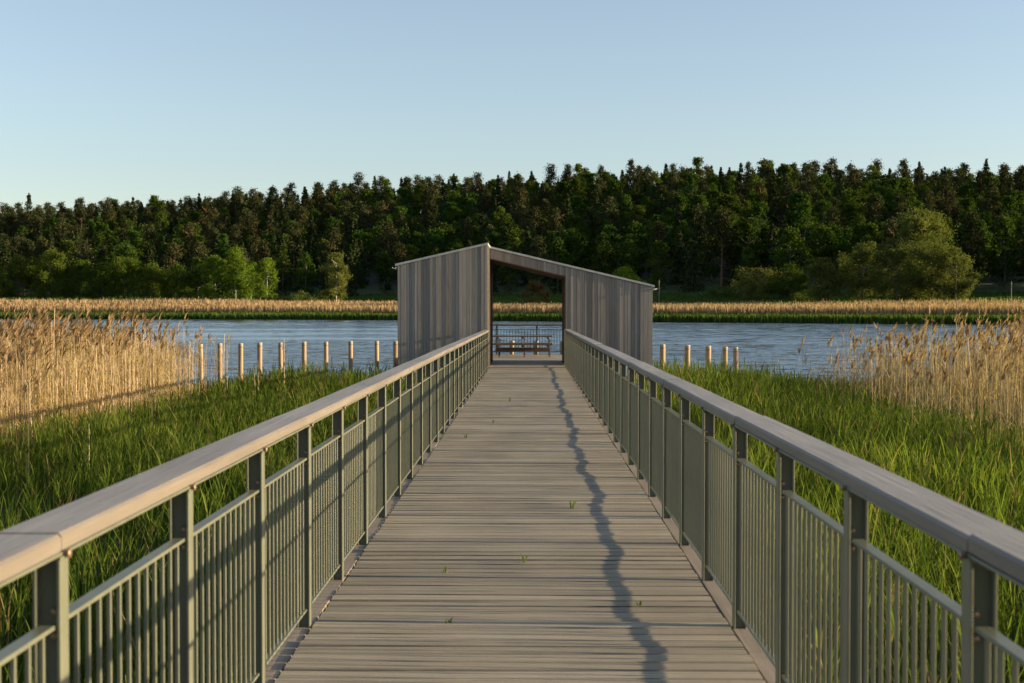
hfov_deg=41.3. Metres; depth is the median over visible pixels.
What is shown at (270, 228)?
pine tree
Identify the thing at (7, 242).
pine tree
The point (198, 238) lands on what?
broadleaf tree
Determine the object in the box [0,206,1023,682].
ground
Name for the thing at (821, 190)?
broadleaf tree
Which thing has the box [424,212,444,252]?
pine tree
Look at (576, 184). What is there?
broadleaf tree
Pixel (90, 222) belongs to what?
broadleaf tree
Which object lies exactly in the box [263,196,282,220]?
pine tree
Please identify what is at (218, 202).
pine tree
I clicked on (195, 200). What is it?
pine tree
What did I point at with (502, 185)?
pine tree
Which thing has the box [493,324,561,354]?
railing
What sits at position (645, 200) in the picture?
broadleaf tree
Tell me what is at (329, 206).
pine tree
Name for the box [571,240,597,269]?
broadleaf tree
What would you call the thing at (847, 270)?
broadleaf tree
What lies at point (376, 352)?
wooden post
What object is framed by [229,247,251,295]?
pine tree
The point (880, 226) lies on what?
broadleaf tree
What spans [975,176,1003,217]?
broadleaf tree
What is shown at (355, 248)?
spruce tree
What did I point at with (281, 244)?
spruce tree
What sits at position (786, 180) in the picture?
spruce tree
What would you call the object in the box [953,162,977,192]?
pine tree
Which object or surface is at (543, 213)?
broadleaf tree
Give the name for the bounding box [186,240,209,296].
pine tree
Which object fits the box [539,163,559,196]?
pine tree
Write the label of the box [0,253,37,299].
broadleaf tree
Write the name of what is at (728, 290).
bush
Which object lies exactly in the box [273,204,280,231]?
spruce tree
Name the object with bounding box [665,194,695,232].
broadleaf tree
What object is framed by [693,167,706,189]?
pine tree
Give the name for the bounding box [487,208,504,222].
broadleaf tree
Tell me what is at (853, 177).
pine tree
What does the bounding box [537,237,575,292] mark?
broadleaf tree
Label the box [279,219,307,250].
broadleaf tree
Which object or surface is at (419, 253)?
spruce tree
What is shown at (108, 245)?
broadleaf tree
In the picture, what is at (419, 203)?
broadleaf tree
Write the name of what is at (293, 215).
spruce tree
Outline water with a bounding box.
[0,319,1022,390]
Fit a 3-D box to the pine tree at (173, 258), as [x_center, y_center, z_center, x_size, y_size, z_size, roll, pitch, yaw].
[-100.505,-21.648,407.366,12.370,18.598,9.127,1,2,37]
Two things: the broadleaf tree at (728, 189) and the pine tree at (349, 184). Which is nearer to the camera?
the broadleaf tree at (728, 189)
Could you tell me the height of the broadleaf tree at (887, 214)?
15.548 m
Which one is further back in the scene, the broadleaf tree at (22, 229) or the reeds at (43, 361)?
the broadleaf tree at (22, 229)
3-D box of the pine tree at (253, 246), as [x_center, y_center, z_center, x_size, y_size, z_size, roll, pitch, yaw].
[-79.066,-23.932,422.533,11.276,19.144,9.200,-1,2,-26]
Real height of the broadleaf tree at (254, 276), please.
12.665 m
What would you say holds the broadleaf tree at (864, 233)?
on the ground at (986, 284)
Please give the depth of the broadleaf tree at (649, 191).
493.10 m
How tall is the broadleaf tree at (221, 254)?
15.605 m
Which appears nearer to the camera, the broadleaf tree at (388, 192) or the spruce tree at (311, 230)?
the spruce tree at (311, 230)
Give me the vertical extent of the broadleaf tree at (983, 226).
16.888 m
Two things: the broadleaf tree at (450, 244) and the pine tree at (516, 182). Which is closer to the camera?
the broadleaf tree at (450, 244)
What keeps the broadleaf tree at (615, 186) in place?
on the ground at (986, 284)
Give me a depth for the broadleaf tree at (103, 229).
510.84 m
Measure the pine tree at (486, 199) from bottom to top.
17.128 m
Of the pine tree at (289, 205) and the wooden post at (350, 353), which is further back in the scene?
the pine tree at (289, 205)
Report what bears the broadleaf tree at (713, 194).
on the ground at (986, 284)
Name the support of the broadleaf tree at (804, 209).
on the ground at (986, 284)
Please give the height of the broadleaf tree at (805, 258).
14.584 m
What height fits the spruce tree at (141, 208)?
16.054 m
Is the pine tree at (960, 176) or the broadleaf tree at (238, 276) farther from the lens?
the pine tree at (960, 176)
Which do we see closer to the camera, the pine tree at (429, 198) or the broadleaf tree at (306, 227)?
the broadleaf tree at (306, 227)
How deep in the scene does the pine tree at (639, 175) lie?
547.51 m
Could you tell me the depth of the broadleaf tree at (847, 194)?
421.68 m
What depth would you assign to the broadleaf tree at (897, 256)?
278.74 m
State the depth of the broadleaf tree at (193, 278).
359.93 m
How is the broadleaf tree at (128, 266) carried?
on the ground at (986, 284)
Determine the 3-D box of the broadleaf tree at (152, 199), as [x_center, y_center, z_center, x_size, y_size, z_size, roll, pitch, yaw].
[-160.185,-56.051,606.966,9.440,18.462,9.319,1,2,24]
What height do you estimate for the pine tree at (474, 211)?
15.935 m
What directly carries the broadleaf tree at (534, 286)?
on the ground at (986, 284)
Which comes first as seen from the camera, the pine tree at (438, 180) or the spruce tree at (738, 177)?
the spruce tree at (738, 177)
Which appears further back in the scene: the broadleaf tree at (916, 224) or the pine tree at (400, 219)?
the pine tree at (400, 219)
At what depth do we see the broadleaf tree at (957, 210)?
420.56 m
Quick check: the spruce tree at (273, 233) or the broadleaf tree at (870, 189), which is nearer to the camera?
the broadleaf tree at (870, 189)
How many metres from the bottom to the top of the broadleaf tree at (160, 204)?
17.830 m
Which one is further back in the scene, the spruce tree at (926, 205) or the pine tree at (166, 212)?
the pine tree at (166, 212)
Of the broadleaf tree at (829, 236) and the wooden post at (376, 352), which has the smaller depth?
the wooden post at (376, 352)
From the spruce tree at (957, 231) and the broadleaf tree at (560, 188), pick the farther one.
the broadleaf tree at (560, 188)
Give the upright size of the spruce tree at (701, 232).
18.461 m
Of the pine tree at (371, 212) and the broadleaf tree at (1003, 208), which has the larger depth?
the pine tree at (371, 212)
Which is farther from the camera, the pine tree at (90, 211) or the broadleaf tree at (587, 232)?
the pine tree at (90, 211)
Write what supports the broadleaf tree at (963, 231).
on the ground at (986, 284)
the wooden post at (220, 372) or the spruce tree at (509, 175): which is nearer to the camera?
the wooden post at (220, 372)
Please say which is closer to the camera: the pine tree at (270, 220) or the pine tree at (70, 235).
the pine tree at (70, 235)
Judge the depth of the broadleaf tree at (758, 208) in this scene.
385.75 m
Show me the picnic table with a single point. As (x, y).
(499, 349)
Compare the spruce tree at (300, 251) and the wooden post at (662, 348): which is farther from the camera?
the spruce tree at (300, 251)
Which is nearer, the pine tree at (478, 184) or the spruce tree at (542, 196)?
the spruce tree at (542, 196)
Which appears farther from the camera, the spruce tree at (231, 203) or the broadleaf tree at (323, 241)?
the spruce tree at (231, 203)
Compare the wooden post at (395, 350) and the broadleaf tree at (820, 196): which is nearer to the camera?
the wooden post at (395, 350)
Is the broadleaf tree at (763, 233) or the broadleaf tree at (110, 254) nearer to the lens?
the broadleaf tree at (763, 233)
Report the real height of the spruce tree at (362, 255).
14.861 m
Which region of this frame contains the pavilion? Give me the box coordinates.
[392,243,657,383]
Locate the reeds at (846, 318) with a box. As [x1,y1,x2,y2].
[0,310,1023,324]
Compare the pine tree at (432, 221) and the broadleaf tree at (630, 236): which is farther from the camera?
the pine tree at (432, 221)
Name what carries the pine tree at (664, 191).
on the ground at (986, 284)
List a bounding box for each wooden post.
[198,344,202,380]
[218,343,222,381]
[238,343,242,377]
[257,343,261,377]
[278,343,282,371]
[302,342,306,376]
[324,342,327,372]
[348,341,352,376]
[375,341,378,374]
[393,341,397,366]
[660,344,664,370]
[684,345,689,368]
[705,346,710,372]
[722,347,727,372]
[733,347,737,375]
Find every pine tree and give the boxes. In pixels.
[0,202,11,223]
[0,206,16,226]
[0,233,13,262]
[1,212,18,252]
[7,207,18,229]
[8,236,22,284]
[10,237,35,294]
[11,213,32,235]
[13,202,23,214]
[13,233,27,253]
[14,207,24,221]
[14,239,35,291]
[26,236,55,279]
[27,214,45,241]
[30,210,46,241]
[32,205,48,226]
[42,201,54,221]
[48,244,60,280]
[52,216,69,241]
[54,201,73,219]
[54,212,65,228]
[61,224,88,255]
[62,207,76,227]
[70,238,101,286]
[72,223,90,255]
[74,197,86,221]
[74,202,86,227]
[79,222,93,245]
[82,203,99,232]
[86,203,101,226]
[90,234,97,259]
[92,248,110,283]
[95,210,113,251]
[97,200,104,216]
[99,196,114,217]
[101,208,117,222]
[116,222,131,242]
[118,214,126,238]
[121,200,140,223]
[135,200,139,217]
[138,206,162,228]
[139,213,152,234]
[140,223,159,253]
[149,205,166,232]
[158,208,173,237]
[161,240,191,296]
[165,201,178,221]
[170,200,177,223]
[178,208,190,219]
[180,203,191,219]
[181,221,197,249]
[182,195,192,215]
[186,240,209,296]
[190,198,198,208]
[191,242,210,269]
[195,200,216,226]
[197,216,210,247]
[203,221,218,248]
[205,227,226,253]
[208,198,223,225]
[208,207,220,234]
[213,221,228,244]
[214,194,231,219]
[216,212,229,229]
[220,191,229,215]
[221,224,242,251]
[226,193,242,223]
[228,186,243,201]
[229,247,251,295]
[231,190,247,220]
[232,206,256,236]
[232,214,262,255]
[239,215,263,247]
[246,187,264,211]
[246,235,268,292]
[249,196,262,228]
[249,240,275,285]
[250,196,266,219]
[261,185,282,210]
[261,222,278,246]
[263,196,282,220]
[263,215,283,243]
[266,205,280,222]
[270,221,307,285]
[280,187,288,207]
[280,194,300,223]
[283,182,298,204]
[296,205,315,233]
[302,197,318,221]
[310,181,324,219]
[312,227,348,277]
[314,207,332,239]
[319,187,337,217]
[320,179,344,210]
[321,203,341,243]
[336,199,361,236]
[338,195,355,222]
[338,205,350,249]
[339,183,348,195]
[345,171,366,205]
[345,204,372,235]
[347,182,357,203]
[361,205,377,229]
[366,200,390,231]
[368,217,404,280]
[377,175,385,198]
[378,194,391,220]
[384,242,411,286]
[387,199,397,221]
[393,211,407,248]
[401,182,413,204]
[402,179,414,205]
[418,184,437,210]
[419,178,427,184]
[420,200,440,233]
[421,181,448,213]
[424,195,443,225]
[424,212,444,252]
[430,174,448,201]
[458,177,471,193]
[460,217,477,247]
[463,207,478,231]
[469,171,489,204]
[476,191,493,220]
[478,224,500,247]
[497,176,509,204]
[505,187,533,226]
[506,171,527,202]
[512,203,530,252]
[515,236,543,277]
[522,206,549,248]
[525,234,552,284]
[527,191,540,220]
[531,198,554,225]
[533,207,568,254]
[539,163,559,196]
[539,186,557,208]
[560,164,574,195]
[576,167,591,192]
[587,196,623,235]
[589,183,603,212]
[590,178,607,202]
[595,165,607,185]
[618,176,632,200]
[625,158,640,199]
[632,164,643,186]
[638,165,657,190]
[642,218,675,271]
[649,184,670,219]
[661,172,682,200]
[666,190,687,218]
[668,163,677,175]
[675,164,689,189]
[688,203,706,255]
[691,210,715,262]
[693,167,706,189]
[694,180,715,204]
[699,209,741,286]
[703,164,716,180]
[724,209,740,264]
[731,182,752,216]
[743,160,756,193]
[745,181,767,216]
[753,158,781,200]
[765,193,793,238]
[771,182,799,215]
[779,163,798,188]
[797,161,817,191]
[797,185,819,223]
[809,160,825,193]
[819,206,847,248]
[821,163,828,176]
[824,156,838,194]
[825,197,850,224]
[830,175,852,210]
[844,160,856,183]
[846,169,863,190]
[848,167,862,190]
[853,193,887,232]
[859,168,865,184]
[868,158,886,195]
[871,216,904,291]
[886,200,909,232]
[890,171,900,192]
[896,158,912,184]
[903,166,928,200]
[920,190,937,213]
[930,171,939,185]
[930,176,952,212]
[934,182,964,223]
[949,166,977,202]
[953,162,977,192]
[955,209,995,288]
[971,170,984,208]
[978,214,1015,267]
[979,181,1004,225]
[995,162,1018,192]
[1000,175,1018,195]
[1012,221,1023,262]
[1013,164,1023,191]
[1014,164,1023,190]
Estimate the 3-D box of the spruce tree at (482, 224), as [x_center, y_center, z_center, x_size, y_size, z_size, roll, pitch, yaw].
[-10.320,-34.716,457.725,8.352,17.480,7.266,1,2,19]
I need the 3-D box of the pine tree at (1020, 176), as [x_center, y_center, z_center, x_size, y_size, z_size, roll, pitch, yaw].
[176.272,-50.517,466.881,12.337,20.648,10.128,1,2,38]
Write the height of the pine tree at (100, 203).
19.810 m
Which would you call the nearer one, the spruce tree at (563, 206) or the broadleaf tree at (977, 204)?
the broadleaf tree at (977, 204)
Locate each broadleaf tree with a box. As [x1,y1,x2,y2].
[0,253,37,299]
[0,260,18,298]
[8,226,31,244]
[21,248,74,301]
[43,217,58,237]
[51,240,74,293]
[58,258,97,300]
[80,258,119,299]
[82,219,95,234]
[89,222,115,252]
[89,235,112,270]
[93,219,121,257]
[93,254,142,300]
[94,251,123,295]
[95,215,101,227]
[106,235,120,251]
[110,199,120,220]
[112,240,130,270]
[113,243,132,285]
[113,244,144,294]
[114,218,136,242]
[120,229,145,275]
[127,223,159,243]
[132,260,175,299]
[134,239,160,280]
[147,195,159,210]
[152,199,169,233]
[152,211,169,248]
[153,230,169,250]
[155,261,196,302]
[156,242,178,289]
[168,224,183,241]
[169,234,182,267]
[169,238,186,263]
[173,219,197,238]
[176,222,207,253]
[177,256,213,298]
[186,211,202,237]
[186,235,207,255]
[194,255,230,299]
[206,244,254,299]
[208,198,218,217]
[213,248,232,295]
[215,207,235,228]
[217,233,230,252]
[221,230,232,248]
[230,204,258,237]
[240,262,260,300]
[245,234,261,255]
[252,233,278,285]
[255,216,266,236]
[265,245,293,294]
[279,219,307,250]
[280,234,296,274]
[293,252,319,294]
[301,223,317,250]
[306,208,320,244]
[314,238,327,274]
[320,216,345,251]
[332,191,343,217]
[345,230,372,269]
[353,233,377,275]
[354,189,378,227]
[363,228,376,255]
[367,225,386,265]
[371,252,394,293]
[374,214,395,251]
[379,188,392,218]
[386,194,404,221]
[390,205,410,226]
[395,186,415,214]
[395,227,410,258]
[400,244,422,261]
[402,204,414,230]
[404,231,427,259]
[408,209,425,231]
[412,192,427,223]
[423,243,440,256]
[425,221,457,253]
[427,227,446,254]
[427,247,439,255]
[440,190,465,223]
[441,202,463,233]
[442,205,464,239]
[445,238,461,250]
[448,221,463,243]
[450,239,463,250]
[457,188,469,219]
[461,191,481,218]
[462,192,481,220]
[466,225,483,245]
[471,212,491,245]
[482,231,500,273]
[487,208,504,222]
[488,206,510,235]
[495,213,520,251]
[497,241,521,292]
[498,227,532,274]
[509,194,518,224]
[520,280,553,303]
[522,230,538,253]
[525,181,539,196]
[525,185,539,218]
[530,211,553,234]
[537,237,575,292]
[540,182,554,209]
[542,230,558,278]
[548,226,571,251]
[551,193,565,222]
[553,180,572,208]
[559,228,590,267]
[564,213,586,254]
[566,177,591,222]
[569,194,587,220]
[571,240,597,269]
[574,232,594,265]
[576,227,594,262]
[578,171,595,205]
[578,181,593,208]
[586,240,618,274]
[591,224,621,273]
[592,220,618,248]
[594,232,617,273]
[596,171,613,194]
[598,181,631,217]
[603,206,626,244]
[604,179,624,209]
[612,265,646,282]
[613,233,645,275]
[614,239,644,280]
[616,194,637,234]
[617,225,644,259]
[618,220,650,269]
[624,182,646,209]
[624,204,650,245]
[639,196,655,226]
[641,183,659,201]
[641,241,666,284]
[643,200,660,225]
[645,240,676,289]
[656,170,675,205]
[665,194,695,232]
[668,219,695,269]
[669,189,688,215]
[677,172,687,194]
[682,173,699,203]
[683,180,696,198]
[684,193,713,236]
[703,188,720,229]
[704,175,724,212]
[705,183,717,211]
[711,192,746,235]
[723,181,735,209]
[723,213,752,265]
[728,195,745,218]
[728,217,765,282]
[728,263,786,298]
[734,246,762,292]
[736,192,764,222]
[738,200,760,231]
[742,223,764,274]
[746,174,767,209]
[746,211,764,227]
[750,201,770,258]
[751,224,786,282]
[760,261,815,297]
[768,166,797,193]
[768,226,807,291]
[776,163,796,196]
[781,190,819,236]
[781,237,809,275]
[782,236,815,287]
[787,202,818,270]
[792,200,820,235]
[802,257,842,302]
[803,216,824,260]
[807,224,838,277]
[809,200,835,233]
[813,187,822,201]
[815,172,835,198]
[815,183,828,201]
[815,225,850,287]
[817,221,840,258]
[834,241,898,302]
[836,202,858,234]
[836,227,855,274]
[838,188,863,216]
[838,189,866,230]
[840,223,878,291]
[848,214,865,242]
[852,221,885,273]
[855,182,870,213]
[861,180,876,203]
[863,184,873,211]
[863,200,889,242]
[866,192,889,223]
[869,185,891,218]
[869,221,886,249]
[871,242,929,302]
[873,204,958,295]
[878,184,895,216]
[884,178,906,219]
[889,176,917,216]
[893,233,976,301]
[894,181,913,210]
[912,183,936,213]
[912,200,930,214]
[917,179,933,196]
[925,176,936,209]
[925,246,979,301]
[933,189,942,212]
[938,216,963,240]
[942,200,963,223]
[942,230,969,281]
[951,197,979,239]
[955,183,979,223]
[956,205,978,221]
[959,223,965,241]
[965,220,1001,283]
[973,195,994,214]
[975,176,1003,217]
[979,210,995,254]
[980,219,1022,280]
[985,215,1023,288]
[995,190,1023,231]
[995,195,1015,229]
[998,173,1011,205]
[999,195,1021,233]
[1008,218,1023,273]
[1015,208,1023,246]
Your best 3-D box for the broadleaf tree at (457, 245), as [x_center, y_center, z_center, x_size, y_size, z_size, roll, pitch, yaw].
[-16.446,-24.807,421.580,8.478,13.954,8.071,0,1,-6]
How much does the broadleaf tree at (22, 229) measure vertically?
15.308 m
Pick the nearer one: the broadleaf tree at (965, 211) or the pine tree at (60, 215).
the broadleaf tree at (965, 211)
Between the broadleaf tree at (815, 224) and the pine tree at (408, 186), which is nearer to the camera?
the broadleaf tree at (815, 224)
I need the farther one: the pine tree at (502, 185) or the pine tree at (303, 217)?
the pine tree at (502, 185)
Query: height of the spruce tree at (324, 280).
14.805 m
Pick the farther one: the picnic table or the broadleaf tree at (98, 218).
the broadleaf tree at (98, 218)
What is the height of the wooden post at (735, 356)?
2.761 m
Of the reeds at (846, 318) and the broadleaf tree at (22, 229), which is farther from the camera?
the broadleaf tree at (22, 229)
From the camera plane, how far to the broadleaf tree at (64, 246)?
418.77 m
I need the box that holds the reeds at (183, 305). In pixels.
[0,296,1023,314]
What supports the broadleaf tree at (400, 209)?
on the ground at (986, 284)
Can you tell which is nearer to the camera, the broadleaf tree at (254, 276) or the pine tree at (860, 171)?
the broadleaf tree at (254, 276)
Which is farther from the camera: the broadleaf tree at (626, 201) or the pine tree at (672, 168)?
the pine tree at (672, 168)
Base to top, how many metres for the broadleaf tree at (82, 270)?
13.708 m
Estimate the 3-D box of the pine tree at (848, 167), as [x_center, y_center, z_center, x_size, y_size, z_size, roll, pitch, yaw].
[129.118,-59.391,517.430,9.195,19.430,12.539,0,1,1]
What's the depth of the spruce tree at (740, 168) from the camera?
497.74 m
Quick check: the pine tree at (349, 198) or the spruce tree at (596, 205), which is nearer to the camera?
the spruce tree at (596, 205)
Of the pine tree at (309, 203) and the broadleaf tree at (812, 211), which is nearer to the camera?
the broadleaf tree at (812, 211)
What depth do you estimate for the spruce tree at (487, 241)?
392.83 m
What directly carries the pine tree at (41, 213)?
on the ground at (986, 284)
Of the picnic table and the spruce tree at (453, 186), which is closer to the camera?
the picnic table
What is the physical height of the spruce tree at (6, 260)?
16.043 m
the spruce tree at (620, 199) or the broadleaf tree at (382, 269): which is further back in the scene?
the spruce tree at (620, 199)
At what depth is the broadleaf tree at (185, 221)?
513.28 m
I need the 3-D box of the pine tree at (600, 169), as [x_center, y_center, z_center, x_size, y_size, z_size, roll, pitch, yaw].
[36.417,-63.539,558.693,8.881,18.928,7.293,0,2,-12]
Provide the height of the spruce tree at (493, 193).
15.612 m
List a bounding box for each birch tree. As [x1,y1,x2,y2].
[248,257,278,300]
[316,251,352,301]
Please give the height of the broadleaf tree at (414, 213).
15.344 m
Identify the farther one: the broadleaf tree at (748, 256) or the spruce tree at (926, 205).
the spruce tree at (926, 205)
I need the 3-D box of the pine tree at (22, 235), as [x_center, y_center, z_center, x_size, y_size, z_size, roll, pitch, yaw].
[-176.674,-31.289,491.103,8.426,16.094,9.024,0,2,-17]
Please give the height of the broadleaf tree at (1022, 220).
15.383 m
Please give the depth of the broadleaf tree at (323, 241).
453.00 m
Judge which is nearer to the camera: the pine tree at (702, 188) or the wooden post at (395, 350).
the wooden post at (395, 350)
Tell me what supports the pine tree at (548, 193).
on the ground at (986, 284)
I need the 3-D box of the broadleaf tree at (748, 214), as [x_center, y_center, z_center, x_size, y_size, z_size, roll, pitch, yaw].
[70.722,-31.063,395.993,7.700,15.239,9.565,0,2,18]
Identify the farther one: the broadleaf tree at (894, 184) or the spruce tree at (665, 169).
the spruce tree at (665, 169)
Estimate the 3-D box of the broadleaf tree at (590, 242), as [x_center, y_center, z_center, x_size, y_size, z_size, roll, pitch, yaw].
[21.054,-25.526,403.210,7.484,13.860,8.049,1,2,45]
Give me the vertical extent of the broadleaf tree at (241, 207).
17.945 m
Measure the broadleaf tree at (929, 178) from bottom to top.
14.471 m
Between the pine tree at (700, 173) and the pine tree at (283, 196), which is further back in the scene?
the pine tree at (283, 196)
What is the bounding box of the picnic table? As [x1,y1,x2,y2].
[493,335,552,356]
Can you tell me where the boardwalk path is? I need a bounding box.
[266,368,774,682]
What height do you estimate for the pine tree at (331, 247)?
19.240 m
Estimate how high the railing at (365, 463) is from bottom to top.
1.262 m
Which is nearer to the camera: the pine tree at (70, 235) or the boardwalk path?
the boardwalk path
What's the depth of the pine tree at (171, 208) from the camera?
574.10 m
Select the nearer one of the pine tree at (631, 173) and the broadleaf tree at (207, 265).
the broadleaf tree at (207, 265)
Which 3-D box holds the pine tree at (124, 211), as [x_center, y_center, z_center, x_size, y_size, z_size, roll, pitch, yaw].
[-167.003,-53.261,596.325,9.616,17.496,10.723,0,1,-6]
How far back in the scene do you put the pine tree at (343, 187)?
660.14 m
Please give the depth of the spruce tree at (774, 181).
460.72 m
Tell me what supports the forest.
on the ground at (986, 284)
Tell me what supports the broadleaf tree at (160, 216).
on the ground at (986, 284)
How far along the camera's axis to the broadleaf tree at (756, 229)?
368.20 m
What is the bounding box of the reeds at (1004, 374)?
[772,303,1023,482]
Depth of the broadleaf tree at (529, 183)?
550.87 m
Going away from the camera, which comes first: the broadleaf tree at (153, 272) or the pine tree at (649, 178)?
the broadleaf tree at (153, 272)
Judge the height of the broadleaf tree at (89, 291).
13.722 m
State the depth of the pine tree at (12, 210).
610.82 m
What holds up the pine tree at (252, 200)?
on the ground at (986, 284)
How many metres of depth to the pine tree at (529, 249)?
386.55 m
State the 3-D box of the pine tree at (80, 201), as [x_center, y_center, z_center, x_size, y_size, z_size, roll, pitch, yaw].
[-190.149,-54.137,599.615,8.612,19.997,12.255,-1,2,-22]
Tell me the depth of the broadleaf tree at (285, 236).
456.86 m
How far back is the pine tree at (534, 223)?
442.94 m
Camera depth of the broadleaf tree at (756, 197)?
431.66 m
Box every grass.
[0,291,1023,305]
[0,352,1023,682]
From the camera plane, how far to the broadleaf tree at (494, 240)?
425.78 m
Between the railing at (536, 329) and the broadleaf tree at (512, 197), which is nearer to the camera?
the railing at (536, 329)
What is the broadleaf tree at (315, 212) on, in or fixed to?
on the ground at (986, 284)
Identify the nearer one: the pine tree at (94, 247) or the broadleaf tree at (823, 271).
the broadleaf tree at (823, 271)
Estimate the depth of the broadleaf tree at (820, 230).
354.03 m
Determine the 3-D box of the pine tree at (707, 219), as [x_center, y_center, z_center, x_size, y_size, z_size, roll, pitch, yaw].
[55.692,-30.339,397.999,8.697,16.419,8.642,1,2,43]
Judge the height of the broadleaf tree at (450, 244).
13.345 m
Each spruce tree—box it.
[0,210,6,231]
[0,239,15,289]
[0,248,18,296]
[2,222,11,252]
[23,193,34,232]
[34,221,44,242]
[47,224,55,245]
[53,225,61,250]
[56,233,68,283]
[61,217,71,239]
[69,247,81,293]
[71,227,81,286]
[87,225,93,257]
[101,239,107,252]
[109,236,119,258]
[114,202,120,225]
[127,208,133,221]
[130,197,138,226]
[137,243,158,295]
[138,204,145,224]
[158,236,170,285]
[165,218,174,238]
[171,242,186,287]
[174,198,183,226]
[183,243,200,292]
[196,193,201,208]
[208,231,228,293]
[228,193,233,215]
[232,239,246,283]
[266,195,272,216]
[271,229,277,249]
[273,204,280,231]
[274,235,292,290]
[276,208,285,247]
[279,212,289,249]
[289,206,297,221]
[290,239,309,290]
[299,187,309,212]
[299,240,308,276]
[302,190,307,224]
[305,212,318,253]
[306,236,320,285]
[316,251,334,296]
[319,250,334,289]
[336,237,346,270]
[343,245,360,296]
[344,212,358,261]
[345,238,366,288]
[348,208,363,258]
[356,241,369,284]
[357,202,364,228]
[370,176,381,213]
[377,232,396,279]
[393,222,413,277]
[408,194,415,213]
[409,219,414,244]
[417,249,422,258]
[434,204,439,223]
[438,179,447,220]
[444,179,450,204]
[447,173,457,201]
[478,212,486,243]
[483,235,498,291]
[487,188,498,218]
[489,198,497,218]
[490,175,502,209]
[494,226,516,284]
[502,195,509,213]
[503,171,510,209]
[508,186,515,220]
[517,227,537,285]
[537,181,548,221]
[547,231,563,292]
[560,199,572,226]
[563,194,573,229]
[592,192,600,235]
[617,190,626,229]
[632,213,638,237]
[633,183,642,205]
[639,170,650,195]
[646,186,657,223]
[660,163,670,204]
[666,229,690,284]
[671,203,687,258]
[690,213,717,276]
[714,167,725,200]
[723,224,745,286]
[735,162,746,194]
[735,170,744,214]
[758,223,783,286]
[764,181,776,222]
[769,174,778,220]
[778,215,787,242]
[779,173,793,225]
[796,182,801,192]
[825,170,834,200]
[834,169,846,209]
[885,168,896,192]
[889,194,901,231]
[923,199,928,212]
[936,168,943,193]
[942,166,948,184]
[951,221,969,282]
[976,158,990,206]
[978,173,987,210]
[991,208,1008,267]
[1004,176,1015,195]
[1017,248,1023,282]
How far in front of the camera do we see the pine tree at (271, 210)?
547.86 m
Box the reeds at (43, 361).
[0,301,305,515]
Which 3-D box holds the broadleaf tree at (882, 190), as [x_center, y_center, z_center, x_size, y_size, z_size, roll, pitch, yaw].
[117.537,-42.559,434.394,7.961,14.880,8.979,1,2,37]
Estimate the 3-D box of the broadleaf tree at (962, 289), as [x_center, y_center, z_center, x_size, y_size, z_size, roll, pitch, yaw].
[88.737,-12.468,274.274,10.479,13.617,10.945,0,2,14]
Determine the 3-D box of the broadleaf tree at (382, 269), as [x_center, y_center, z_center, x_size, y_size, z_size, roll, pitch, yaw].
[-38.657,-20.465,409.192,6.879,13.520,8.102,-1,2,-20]
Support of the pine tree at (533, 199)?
on the ground at (986, 284)
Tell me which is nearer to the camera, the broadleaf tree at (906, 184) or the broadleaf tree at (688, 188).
the broadleaf tree at (906, 184)
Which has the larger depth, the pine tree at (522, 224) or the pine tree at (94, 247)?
the pine tree at (94, 247)
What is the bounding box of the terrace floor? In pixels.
[413,354,657,381]
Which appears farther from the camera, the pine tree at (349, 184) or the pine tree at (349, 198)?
the pine tree at (349, 184)
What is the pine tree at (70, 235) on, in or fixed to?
on the ground at (986, 284)
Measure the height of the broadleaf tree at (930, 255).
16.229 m
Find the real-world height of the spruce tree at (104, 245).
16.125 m
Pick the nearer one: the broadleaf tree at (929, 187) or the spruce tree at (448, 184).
the broadleaf tree at (929, 187)
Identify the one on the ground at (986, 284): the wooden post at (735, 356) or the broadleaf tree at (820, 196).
the broadleaf tree at (820, 196)
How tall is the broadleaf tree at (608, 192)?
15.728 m
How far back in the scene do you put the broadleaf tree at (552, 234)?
398.27 m
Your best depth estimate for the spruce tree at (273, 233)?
472.41 m
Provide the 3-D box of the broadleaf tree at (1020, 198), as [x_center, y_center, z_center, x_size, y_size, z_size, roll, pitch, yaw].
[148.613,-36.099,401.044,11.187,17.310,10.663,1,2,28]
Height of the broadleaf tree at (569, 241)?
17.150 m
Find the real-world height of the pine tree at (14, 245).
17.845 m
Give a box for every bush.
[275,296,291,301]
[287,290,319,301]
[704,284,738,298]
[790,290,818,303]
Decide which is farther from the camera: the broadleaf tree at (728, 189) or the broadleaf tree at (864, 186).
the broadleaf tree at (728, 189)
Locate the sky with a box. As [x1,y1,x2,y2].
[0,0,1023,214]
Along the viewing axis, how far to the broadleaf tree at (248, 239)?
465.26 m
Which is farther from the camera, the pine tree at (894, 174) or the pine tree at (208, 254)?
the pine tree at (894, 174)
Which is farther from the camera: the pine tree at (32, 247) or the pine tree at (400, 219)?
the pine tree at (400, 219)
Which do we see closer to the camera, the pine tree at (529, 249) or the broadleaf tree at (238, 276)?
the broadleaf tree at (238, 276)
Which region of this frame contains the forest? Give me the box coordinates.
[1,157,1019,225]
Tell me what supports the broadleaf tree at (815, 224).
on the ground at (986, 284)
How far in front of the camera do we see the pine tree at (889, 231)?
329.20 m
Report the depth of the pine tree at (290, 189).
601.21 m
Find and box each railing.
[0,330,488,682]
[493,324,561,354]
[564,329,1023,682]
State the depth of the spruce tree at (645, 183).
516.96 m
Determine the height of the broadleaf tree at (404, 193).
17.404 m
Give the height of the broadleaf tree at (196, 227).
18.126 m
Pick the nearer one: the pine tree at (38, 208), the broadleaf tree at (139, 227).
the broadleaf tree at (139, 227)
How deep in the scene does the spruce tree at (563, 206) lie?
467.52 m
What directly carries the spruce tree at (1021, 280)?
on the ground at (986, 284)
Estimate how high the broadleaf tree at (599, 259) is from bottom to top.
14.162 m

